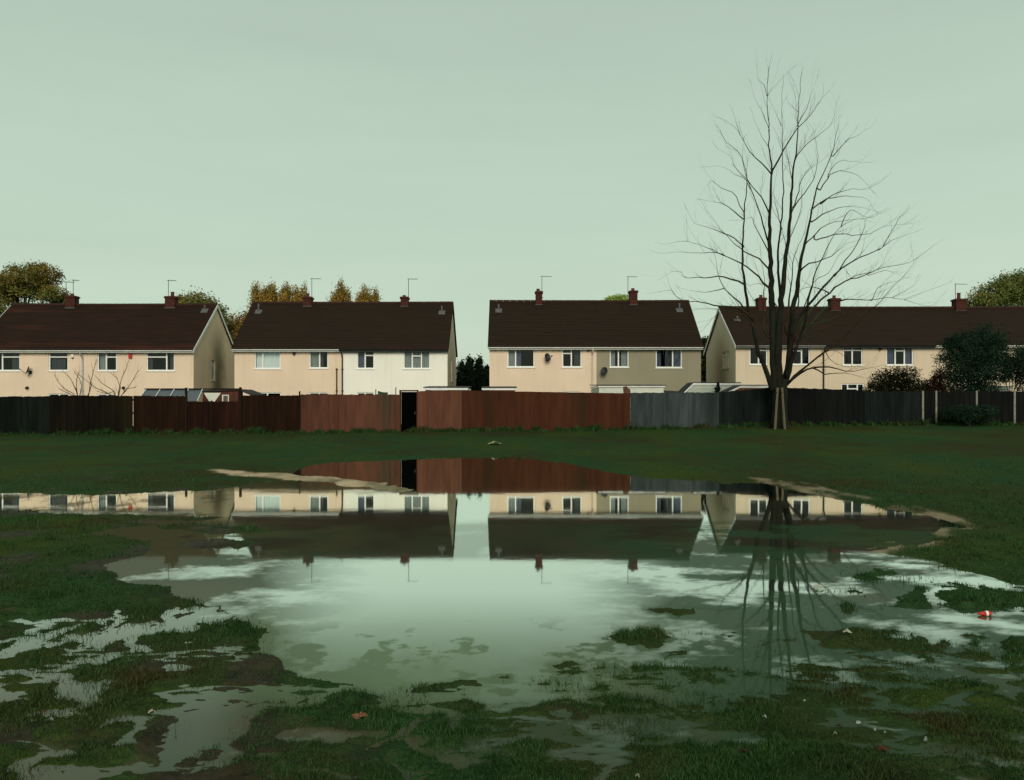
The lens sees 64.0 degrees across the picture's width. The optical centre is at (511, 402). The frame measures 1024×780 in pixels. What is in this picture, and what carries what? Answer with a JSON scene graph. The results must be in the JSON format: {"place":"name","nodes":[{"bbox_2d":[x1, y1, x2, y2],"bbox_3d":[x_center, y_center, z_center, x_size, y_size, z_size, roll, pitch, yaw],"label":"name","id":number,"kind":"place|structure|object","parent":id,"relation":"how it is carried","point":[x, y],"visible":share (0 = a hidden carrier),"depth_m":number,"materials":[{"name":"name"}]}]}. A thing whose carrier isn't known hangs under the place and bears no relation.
{"place":"outdoors","nodes":[
{"label":"outdoors","id":0,"kind":"place"},
{"bbox_2d":[0,279,233,401],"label":"semi detached house","id":1,"kind":"structure","parent":0,"point":[171,342],"depth_m":50.75,"materials":[{"name":"beige paint"}]},
{"bbox_2d":[0,353,20,371],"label":"window","id":2,"kind":"structure","parent":1,"relation":"in","point":[15,357],"depth_m":50.08,"materials":[{"name":"white plastic"}]},
{"bbox_2d":[47,353,68,371],"bbox_3d":[-27.687,-2.491,50.089,1.288,1.206,0.277,0,0,0],"label":"window","id":3,"kind":"structure","parent":1,"relation":"in","point":[58,359],"depth_m":50.19,"materials":[{"name":"white plastic"}]},
{"bbox_2d":[96,353,117,371],"bbox_3d":[-24.719,-2.491,50.085,1.288,1.206,0.269,0,0,0],"label":"window","id":4,"kind":"structure","parent":1,"relation":"in","point":[104,357],"depth_m":50.11,"materials":[{"name":"white plastic"}]},
{"bbox_2d":[145,353,174,371],"bbox_3d":[-21.453,-2.491,50.087,1.819,1.206,0.275,0,0,0],"label":"window","id":5,"kind":"structure","parent":1,"relation":"in","point":[172,355],"depth_m":50.06,"materials":[{"name":"white plastic"}]},
{"bbox_2d":[211,360,215,380],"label":"window","id":6,"kind":"structure","parent":1,"relation":"in","point":[213,365],"depth_m":53.58,"materials":[{"name":"grey glass"}]},
{"bbox_2d":[202,389,265,401],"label":"brick shed","id":7,"kind":"structure","parent":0,"point":[232,395],"depth_m":43.00,"materials":[{"name":"red brick"}]},
{"bbox_2d":[0,456,1023,779],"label":"flood water","id":8,"kind":"structure","parent":0,"point":[490,572],"depth_m":7.64,"materials":[{"name":"grey liquid"}]},
{"bbox_2d":[977,611,991,615],"bbox_3d":[3.988,1.782,6.924,0.111,0.045,0.045,0,0,0],"label":"plastic bottle","id":9,"kind":"object","parent":8,"relation":"on","point":[985,613],"visible":1,"depth_m":6.91,"materials":[{"name":"red plastic"}]},
{"bbox_2d":[0,417,1023,779],"bbox_3d":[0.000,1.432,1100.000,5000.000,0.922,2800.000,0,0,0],"label":"ground","id":10,"kind":"structure","parent":0,"point":[654,453],"depth_m":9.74,"materials":[{"name":"green plant"}]},
{"bbox_2d":[0,396,48,434],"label":"wooden fence","id":11,"kind":"object","parent":10,"relation":"on","point":[27,414],"visible":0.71,"depth_m":37.00,"materials":[{"name":"grey wood"}]},
{"bbox_2d":[0,259,70,315],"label":"broadleaf tree","id":12,"kind":"object","parent":10,"relation":"on","point":[22,284],"visible":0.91,"depth_m":80.88,"materials":[{"name":"green plant"}]},
{"bbox_2d":[55,359,96,395],"bbox_3d":[-20.442,-0.369,38.574,2.363,3.549,0.753,0,0,0],"label":"bare shrub","id":13,"kind":"object","parent":10,"relation":"on","point":[76,388],"visible":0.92,"depth_m":38.56,"materials":[{"name":"brown plant"}]},
{"bbox_2d":[49,395,132,433],"bbox_3d":[-19.015,0.612,37.017,3.780,1.893,0.125,0,0,0],"label":"wooden fence","id":14,"kind":"object","parent":10,"relation":"on","point":[75,413],"visible":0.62,"depth_m":37.00,"materials":[{"name":"brown wood"}]},
{"bbox_2d":[77,360,138,395],"bbox_3d":[-19.167,-0.340,38.883,3.076,3.490,0.749,0,0,0],"label":"bare shrub","id":15,"kind":"object","parent":10,"relation":"on","point":[115,385],"visible":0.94,"depth_m":38.77,"materials":[{"name":"brown plant"}]},
{"bbox_2d":[133,388,187,433],"bbox_3d":[-15.869,0.443,37.017,2.432,2.228,0.125,0,0,0],"label":"wooden fence","id":16,"kind":"object","parent":10,"relation":"on","point":[152,413],"visible":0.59,"depth_m":37.00,"materials":[{"name":"brown wood"}]},
{"bbox_2d":[141,388,238,401],"bbox_3d":[-16.213,0.427,40.836,4.858,2.295,1.728,0,0,0],"label":"greenhouse","id":17,"kind":"object","parent":10,"relation":"on","point":[194,394],"visible":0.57,"depth_m":41.28,"materials":[{"name":"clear glass"}]},
{"bbox_2d":[176,285,235,337],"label":"broadleaf tree","id":18,"kind":"object","parent":10,"relation":"on","point":[195,297],"visible":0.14,"depth_m":84.56,"materials":[{"name":"green plant"}]},
{"bbox_2d":[204,393,220,401],"bbox_3d":[-14.119,0.471,38.630,0.808,1.858,0.060,0,0,0],"label":"bird table","id":19,"kind":"object","parent":10,"relation":"on","point":[212,396],"visible":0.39,"depth_m":38.60,"materials":[{"name":"white"}]},
{"bbox_2d":[188,387,241,432],"bbox_3d":[-13.439,0.417,37.017,2.486,2.221,0.125,0,0,0],"label":"wooden fence","id":20,"kind":"object","parent":10,"relation":"on","point":[212,416],"visible":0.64,"depth_m":37.00,"materials":[{"name":"brown wood"}]},
{"bbox_2d":[224,309,247,342],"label":"broadleaf tree","id":21,"kind":"object","parent":10,"relation":"on","point":[236,324],"visible":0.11,"depth_m":88.48,"materials":[{"name":"orange plant"}]},
{"bbox_2d":[244,280,266,319],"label":"poplar tree","id":22,"kind":"object","parent":10,"relation":"on","point":[256,293],"visible":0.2,"depth_m":87.42,"materials":[{"name":"yellow plant"}]},
{"bbox_2d":[262,277,279,301],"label":"poplar tree","id":23,"kind":"object","parent":10,"relation":"on","point":[270,294],"visible":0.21,"depth_m":87.40,"materials":[{"name":"yellow plant"}]},
{"bbox_2d":[242,391,300,432],"bbox_3d":[-10.888,0.492,37.017,2.684,2.002,0.125,0,0,0],"label":"wooden fence","id":24,"kind":"object","parent":10,"relation":"on","point":[277,413],"visible":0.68,"depth_m":37.00,"materials":[{"name":"brown wood"}]},
{"bbox_2d":[275,281,293,301],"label":"poplar tree","id":25,"kind":"object","parent":10,"relation":"on","point":[284,295],"visible":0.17,"depth_m":87.43,"materials":[{"name":"yellow plant"}]},
{"bbox_2d":[288,281,313,301],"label":"poplar tree","id":26,"kind":"object","parent":10,"relation":"on","point":[296,293],"visible":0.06,"depth_m":87.42,"materials":[{"name":"yellow plant"}]},
{"bbox_2d":[325,275,352,301],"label":"poplar tree","id":27,"kind":"object","parent":10,"relation":"on","point":[340,294],"visible":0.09,"depth_m":87.40,"materials":[{"name":"yellow plant"}]},
{"bbox_2d":[231,278,457,395],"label":"semi detached house","id":28,"kind":"structure","parent":10,"relation":"on","point":[307,345],"depth_m":50.20,"materials":[{"name":"beige brick"}]},
{"bbox_2d":[253,352,280,369],"bbox_3d":[-14.922,-2.623,50.089,1.694,1.222,0.278,0,0,0],"label":"window","id":29,"kind":"structure","parent":28,"relation":"in","point":[265,360],"depth_m":50.20,"materials":[{"name":"white plastic"}]},
{"bbox_2d":[308,352,328,368],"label":"window","id":30,"kind":"structure","parent":28,"relation":"in","point":[315,358],"depth_m":50.19,"materials":[{"name":"white plastic"}]},
{"bbox_2d":[356,352,374,369],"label":"window","id":31,"kind":"structure","parent":28,"relation":"in","point":[362,355],"depth_m":50.19,"materials":[{"name":"white plastic"}]},
{"bbox_2d":[403,352,430,369],"bbox_3d":[-5.813,-2.584,50.087,1.725,1.144,0.275,0,0,0],"label":"window","id":32,"kind":"structure","parent":28,"relation":"in","point":[412,360],"depth_m":50.20,"materials":[{"name":"white plastic"}]},
{"bbox_2d":[301,394,398,432],"bbox_3d":[-7.310,0.531,37.040,4.477,1.823,0.080,0,0,0],"label":"wooden fence","id":33,"kind":"object","parent":10,"relation":"on","point":[326,412],"visible":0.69,"depth_m":37.00,"materials":[{"name":"brown wood"}]},
{"bbox_2d":[353,712,367,718],"bbox_3d":[-0.857,1.769,4.634,0.095,0.014,0.078,0,0,-30],"label":"dead leaf","id":34,"kind":"object","parent":10,"relation":"on","point":[358,715],"visible":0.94,"depth_m":4.63,"materials":[{"name":"brown plant"}]},
{"bbox_2d":[355,283,382,301],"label":"poplar tree","id":35,"kind":"object","parent":10,"relation":"on","point":[364,296],"visible":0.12,"depth_m":87.54,"materials":[{"name":"yellow plant"}]},
{"bbox_2d":[399,390,418,431],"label":"garden gate","id":36,"kind":"structure","parent":10,"relation":"on","point":[408,409],"depth_m":37.25,"materials":[{"name":"black wood"}]},
{"bbox_2d":[418,390,461,429],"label":"wooden fence","id":37,"kind":"object","parent":10,"relation":"on","point":[440,409],"visible":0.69,"depth_m":37.01,"materials":[{"name":"brown wood"}]},
{"bbox_2d":[423,386,471,390],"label":"shed","id":38,"kind":"structure","parent":10,"relation":"on","point":[443,388],"depth_m":39.98,"materials":[{"name":"white plastic"}]},
{"bbox_2d":[456,356,469,390],"bbox_3d":[-3.805,-0.807,61.991,1.809,5.475,2.876,0,0,-13],"label":"conifer tree","id":39,"kind":"object","parent":10,"relation":"on","point":[460,374],"visible":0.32,"depth_m":61.42,"materials":[{"name":"green plant"}]},
{"bbox_2d":[461,354,477,390],"bbox_3d":[-3.207,-1.095,62.002,1.761,5.240,2.810,0,0,0],"label":"conifer tree","id":40,"kind":"object","parent":10,"relation":"on","point":[469,371],"visible":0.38,"depth_m":61.46,"materials":[{"name":"green plant"}]},
{"bbox_2d":[472,353,484,390],"bbox_3d":[-2.480,-1.075,62.055,1.607,5.247,2.863,0,0,0],"label":"conifer tree","id":41,"kind":"object","parent":10,"relation":"on","point":[479,361],"visible":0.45,"depth_m":61.45,"materials":[{"name":"green plant"}]},
{"bbox_2d":[478,364,488,387],"bbox_3d":[-1.855,-0.350,62.079,1.790,5.212,2.862,0,0,0],"label":"conifer tree","id":42,"kind":"object","parent":10,"relation":"on","point":[485,371],"visible":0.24,"depth_m":61.34,"materials":[{"name":"green plant"}]},
{"bbox_2d":[481,386,516,390],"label":"shed","id":43,"kind":"structure","parent":10,"relation":"on","point":[498,388],"depth_m":40.98,"materials":[{"name":"white"}]},
{"bbox_2d":[462,390,629,430],"bbox_3d":[1.533,0.407,37.040,7.626,1.905,0.080,0,0,0],"label":"wooden fence","id":44,"kind":"object","parent":10,"relation":"on","point":[548,411],"visible":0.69,"depth_m":37.00,"materials":[{"name":"brown wood"}]},
{"bbox_2d":[488,276,703,392],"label":"semi detached house","id":45,"kind":"structure","parent":10,"relation":"on","point":[538,344],"depth_m":50.21,"materials":[{"name":"brown tile"}]},
{"bbox_2d":[507,350,534,367],"bbox_3d":[0.547,-2.725,50.084,1.756,1.237,0.269,0,0,0],"label":"window","id":46,"kind":"structure","parent":45,"relation":"in","point":[513,356],"depth_m":50.19,"materials":[{"name":"white plastic"}]},
{"bbox_2d":[561,350,582,367],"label":"window","id":47,"kind":"structure","parent":45,"relation":"in","point":[577,353],"depth_m":50.05,"materials":[{"name":"white plastic"}]},
{"bbox_2d":[609,350,629,367],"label":"window","id":48,"kind":"structure","parent":45,"relation":"in","point":[624,353],"depth_m":50.19,"materials":[{"name":"white plastic"}]},
{"bbox_2d":[655,350,682,368],"bbox_3d":[9.578,-2.709,50.086,1.694,1.269,0.272,0,0,0],"label":"window","id":49,"kind":"structure","parent":45,"relation":"in","point":[675,353],"depth_m":50.20,"materials":[{"name":"white plastic"}]},
{"bbox_2d":[604,293,628,299],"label":"broadleaf tree","id":50,"kind":"object","parent":10,"relation":"on","point":[620,297],"visible":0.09,"depth_m":83.21,"materials":[{"name":"green plant"}]},
{"bbox_2d":[623,386,630,392],"bbox_3d":[5.472,-0.536,39.020,0.366,0.488,0.040,0,0,0],"label":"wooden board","id":51,"kind":"object","parent":10,"relation":"on","point":[626,389],"visible":0.64,"depth_m":39.00,"materials":[{"name":"brown wood"}]},
{"bbox_2d":[590,385,665,392],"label":"shed","id":52,"kind":"structure","parent":10,"relation":"on","point":[632,388],"depth_m":40.05,"materials":[{"name":"plastic"}]},
{"bbox_2d":[630,392,718,428],"bbox_3d":[7.350,0.415,37.040,3.993,1.767,0.080,0,0,0],"label":"wooden fence","id":53,"kind":"object","parent":10,"relation":"on","point":[676,409],"visible":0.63,"depth_m":37.00,"materials":[{"name":"grey wood"}]},
{"bbox_2d":[701,335,708,381],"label":"broadleaf tree","id":54,"kind":"object","parent":10,"relation":"on","point":[703,365],"visible":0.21,"depth_m":65.59,"materials":[{"name":"green plant"}]},
{"bbox_2d":[677,382,740,392],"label":"garden shed","id":55,"kind":"structure","parent":10,"relation":"on","point":[700,387],"depth_m":41.50,"materials":[{"name":"plastic"}]},
{"bbox_2d":[714,382,720,392],"bbox_3d":[10.224,0.233,40.855,0.433,2.541,0.479,0,0,0],"label":"conifer","id":56,"kind":"object","parent":10,"relation":"on","point":[717,388],"visible":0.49,"depth_m":40.75,"materials":[{"name":"green plant"}]},
{"bbox_2d":[720,385,767,391],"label":"garden shed","id":57,"kind":"structure","parent":10,"relation":"on","point":[739,387],"depth_m":39.50,"materials":[{"name":"white plastic"}]},
{"bbox_2d":[719,388,771,426],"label":"wooden fence","id":58,"kind":"object","parent":10,"relation":"on","point":[737,407],"visible":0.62,"depth_m":37.03,"materials":[{"name":"grey wood"}]},
{"bbox_2d":[774,388,778,428],"bbox_3d":[11.414,0.284,35.381,0.303,1.861,0.094,0,0,-38],"label":"tree stake","id":59,"kind":"object","parent":10,"relation":"on","point":[776,407],"visible":0.85,"depth_m":35.36,"materials":[{"name":"brown wood"}]},
{"bbox_2d":[781,388,785,428],"bbox_3d":[11.735,0.280,35.381,0.137,1.852,0.230,0,0,-37],"label":"tree stake","id":60,"kind":"object","parent":10,"relation":"on","point":[783,410],"visible":0.85,"depth_m":35.35,"materials":[{"name":"brown wood"}]},
{"bbox_2d":[650,39,953,428],"bbox_3d":[13.118,-7.317,36.010,15.411,17.150,7.787,0,0,0],"label":"bare tree","id":61,"kind":"object","parent":10,"relation":"on","point":[777,377],"visible":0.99,"depth_m":35.83,"materials":[{"name":"brown plant"}]},
{"bbox_2d":[787,388,864,424],"bbox_3d":[13.900,0.223,37.040,4.074,1.840,0.080,0,0,0],"label":"wooden fence","id":62,"kind":"object","parent":10,"relation":"on","point":[841,406],"visible":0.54,"depth_m":37.00,"materials":[{"name":"black wood"}]},
{"bbox_2d":[703,284,1023,391],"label":"terraced house","id":63,"kind":"structure","parent":10,"relation":"on","point":[910,336],"depth_m":51.18,"materials":[{"name":"dark brown tile"},{"name":"cream render"},{"name":"white upvc"}]},
{"bbox_2d":[723,352,724,368],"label":"window","id":64,"kind":"structure","parent":63,"relation":"in","point":[723,352],"depth_m":52.97,"materials":[{"name":"grey glass"}]},
{"bbox_2d":[725,351,728,368],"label":"window","id":65,"kind":"structure","parent":63,"relation":"in","point":[727,351],"depth_m":51.99,"materials":[{"name":"grey glass"}]},
{"bbox_2d":[750,348,766,364],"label":"window","id":66,"kind":"structure","parent":63,"relation":"in","point":[766,348],"depth_m":50.04,"materials":[{"name":"white plastic"}]},
{"bbox_2d":[793,348,809,364],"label":"window","id":67,"kind":"structure","parent":63,"relation":"in","point":[800,350],"depth_m":50.04,"materials":[{"name":"white plastic"}]},
{"bbox_2d":[841,384,863,389],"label":"window","id":68,"kind":"structure","parent":63,"relation":"in","point":[856,388],"depth_m":50.04,"materials":[{"name":"white plastic"}]},
{"bbox_2d":[842,348,863,365],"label":"window","id":69,"kind":"structure","parent":63,"relation":"in","point":[844,350],"depth_m":50.04,"materials":[{"name":"white plastic"}]},
{"bbox_2d":[885,348,914,365],"bbox_3d":[23.672,-2.842,50.090,1.756,1.222,0.279,0,0,0],"label":"window","id":70,"kind":"structure","parent":63,"relation":"in","point":[890,352],"depth_m":50.19,"materials":[{"name":"white plastic"}]},
{"bbox_2d":[876,745,888,750],"bbox_3d":[1.907,1.780,4.215,0.066,0.014,0.051,0,0,21],"label":"dead leaf","id":71,"kind":"object","parent":10,"relation":"on","point":[880,747],"visible":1,"depth_m":4.22,"materials":[{"name":"brown plant"}]},
{"bbox_2d":[865,391,923,424],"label":"wooden fence","id":72,"kind":"object","parent":10,"relation":"on","point":[894,406],"visible":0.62,"depth_m":37.00,"materials":[{"name":"wood"}]},
{"bbox_2d":[862,365,930,391],"bbox_3d":[18.466,-0.185,39.526,3.191,3.384,2.470,0,0,0],"label":"rounded bush","id":73,"kind":"object","parent":10,"relation":"on","point":[889,384],"visible":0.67,"depth_m":39.13,"materials":[{"name":"green plant"}]},
{"bbox_2d":[921,367,954,391],"bbox_3d":[20.556,-0.151,39.810,1.705,3.311,1.336,0,0,0],"label":"shrub","id":74,"kind":"object","parent":10,"relation":"on","point":[937,384],"visible":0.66,"depth_m":39.58,"materials":[{"name":"brown plant"}]},
{"bbox_2d":[939,403,1000,425],"bbox_3d":[20.250,0.594,36.181,2.698,1.220,1.419,0,0,0],"label":"hedge shrub","id":75,"kind":"object","parent":10,"relation":"on","point":[967,414],"visible":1,"depth_m":35.98,"materials":[{"name":"green plant"}]},
{"bbox_2d":[925,322,1018,391],"bbox_3d":[22.735,-1.252,40.522,3.914,5.523,3.708,0,0,0],"label":"tall shrub","id":76,"kind":"object","parent":10,"relation":"on","point":[988,352],"visible":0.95,"depth_m":39.95,"materials":[{"name":"green plant"}]},
{"bbox_2d":[924,390,1023,424],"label":"wooden fence","id":77,"kind":"object","parent":10,"relation":"on","point":[1011,404],"visible":0.53,"depth_m":37.00,"materials":[{"name":"wood"}]},
{"bbox_2d":[959,386,1011,390],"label":"shed","id":78,"kind":"structure","parent":10,"relation":"on","point":[1002,389],"depth_m":42.98,"materials":[{"name":"grey"}]},
{"bbox_2d":[965,267,1023,305],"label":"broadleaf tree","id":79,"kind":"object","parent":10,"relation":"on","point":[1008,292],"visible":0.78,"depth_m":80.92,"materials":[{"name":"green plant"}]},
{"bbox_2d":[998,339,1023,391],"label":"bush","id":80,"kind":"object","parent":10,"relation":"on","point":[1019,365],"visible":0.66,"depth_m":40.83,"materials":[{"name":"green plant"}]},
{"bbox_2d":[0,0,1023,366],"label":"sky","id":81,"kind":"structure","parent":0,"point":[474,152],"materials":[{"name":"grey"}]}
]}

